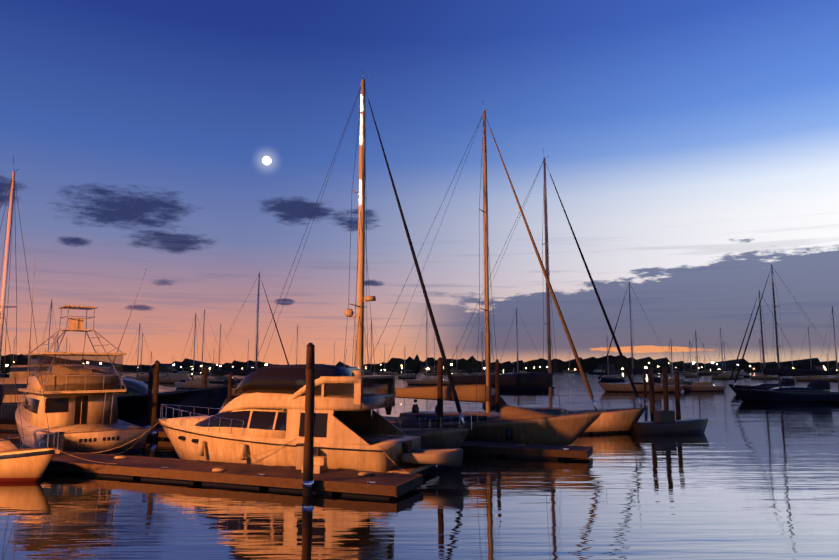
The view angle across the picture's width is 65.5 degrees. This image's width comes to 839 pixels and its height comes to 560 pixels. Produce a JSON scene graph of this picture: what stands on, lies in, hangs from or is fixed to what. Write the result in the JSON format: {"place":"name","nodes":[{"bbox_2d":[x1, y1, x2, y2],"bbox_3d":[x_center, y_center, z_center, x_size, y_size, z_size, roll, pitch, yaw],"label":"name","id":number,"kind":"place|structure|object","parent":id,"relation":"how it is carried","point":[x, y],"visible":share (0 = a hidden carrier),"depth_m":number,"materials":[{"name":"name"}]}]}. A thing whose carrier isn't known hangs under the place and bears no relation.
{"place":"outdoors","nodes":[
{"label":"outdoors","id":0,"kind":"place"},
{"bbox_2d":[0,366,838,559],"bbox_3d":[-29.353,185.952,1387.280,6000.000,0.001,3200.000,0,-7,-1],"label":"water surface","id":1,"kind":"object","parent":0,"point":[738,479],"depth_m":21.31,"materials":[{"name":"blue liquid"}]},
{"bbox_2d":[0,157,58,481],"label":"sloop","id":2,"kind":"object","parent":1,"relation":"on","point":[22,464],"visible":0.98,"depth_m":25.80,"materials":[{"name":"white"}]},
{"bbox_2d":[15,265,148,453],"bbox_3d":[-21.361,4.739,39.491,5.822,10.556,15.512,6,-10,-41],"label":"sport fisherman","id":3,"kind":"object","parent":1,"relation":"on","point":[81,408],"visible":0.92,"depth_m":36.15,"materials":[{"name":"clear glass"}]},
{"bbox_2d":[0,338,232,427],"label":"motorboat","id":4,"kind":"object","parent":1,"relation":"on","point":[132,403],"visible":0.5,"depth_m":46.86,"materials":[{"name":"blue"}]},
{"bbox_2d":[45,452,422,498],"bbox_3d":[-23.944,8.617,32.179,50.680,0.770,2.500,-3,-8,21],"label":"dock","id":5,"kind":"object","parent":1,"relation":"on","point":[384,485],"visible":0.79,"depth_m":24.96,"materials":[{"name":"brown wood"}]},
{"bbox_2d":[27,413,589,475],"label":"mooring lines","id":6,"kind":"object","parent":5,"relation":"on","point":[224,469],"visible":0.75,"depth_m":27.12,"materials":[{"name":"beige fabric"}]},
{"bbox_2d":[207,273,288,396],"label":"sloop","id":7,"kind":"object","parent":1,"relation":"on","point":[245,372],"visible":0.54,"depth_m":95.37,"materials":[{"name":"white"}]},
{"bbox_2d":[0,424,592,458],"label":"dock","id":8,"kind":"object","parent":1,"relation":"on","point":[539,451],"visible":0.25,"depth_m":32.51,"materials":[{"name":"brown wood"}]},
{"bbox_2d":[154,349,462,473],"bbox_3d":[-5.678,5.915,29.191,15.761,5.552,4.392,-3,-8,21],"label":"motor cruiser","id":9,"kind":"object","parent":1,"relation":"on","point":[265,412],"visible":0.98,"depth_m":27.63,"materials":[{"name":"white plastic"}]},
{"bbox_2d":[243,73,471,448],"bbox_3d":[-4.021,-1.120,34.387,13.914,20.852,4.099,-3,-8,21],"label":"sloop","id":10,"kind":"object","parent":1,"relation":"on","point":[441,438],"visible":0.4,"depth_m":33.39,"materials":[{"name":"white"}]},
{"bbox_2d":[54,410,707,473],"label":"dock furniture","id":11,"kind":"object","parent":1,"relation":"on","point":[664,422],"visible":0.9,"depth_m":42.74,"materials":[{"name":"brown wood"}]},
{"bbox_2d":[145,343,680,495],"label":"pilings","id":12,"kind":"object","parent":1,"relation":"on","point":[308,482],"visible":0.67,"depth_m":33.80,"materials":[{"name":"brown wood"}]},
{"bbox_2d":[0,300,838,391],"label":"distant boats","id":13,"kind":"object","parent":1,"relation":"on","point":[182,379],"visible":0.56,"depth_m":172.82,"materials":[{"name":"metal"}]},
{"bbox_2d":[364,100,603,444],"bbox_3d":[2.483,-0.574,38.953,15.914,20.952,4.424,-3,-8,21],"label":"classic yacht","id":14,"kind":"object","parent":1,"relation":"on","point":[510,424],"visible":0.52,"depth_m":36.63,"materials":[{"name":"brown wood"}]},
{"bbox_2d":[428,152,646,434],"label":"sloop","id":15,"kind":"object","parent":1,"relation":"on","point":[611,421],"visible":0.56,"depth_m":44.45,"materials":[{"name":"white"}]},
{"bbox_2d":[598,278,684,391],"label":"sloop","id":16,"kind":"object","parent":1,"relation":"on","point":[612,387],"visible":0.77,"depth_m":111.36,"materials":[{"name":"white"}]},
{"bbox_2d":[728,290,810,393],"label":"sloop","id":17,"kind":"object","parent":1,"relation":"on","point":[768,386],"visible":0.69,"depth_m":101.93,"materials":[{"name":"white"}]},
{"bbox_2d":[732,265,838,401],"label":"ketch","id":18,"kind":"object","parent":1,"relation":"on","point":[816,391],"visible":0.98,"depth_m":81.55,"materials":[{"name":"blue"}]},
{"bbox_2d":[0,354,838,371],"bbox_3d":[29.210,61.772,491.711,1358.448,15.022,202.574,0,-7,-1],"label":"shore","id":19,"kind":"structure","parent":0,"point":[588,364],"depth_m":519.16,"materials":[{"name":"grey"}]},
{"bbox_2d":[0,0,838,365],"label":"sky","id":20,"kind":"structure","parent":0,"point":[691,146],"materials":[{"name":"blue"}]}
]}

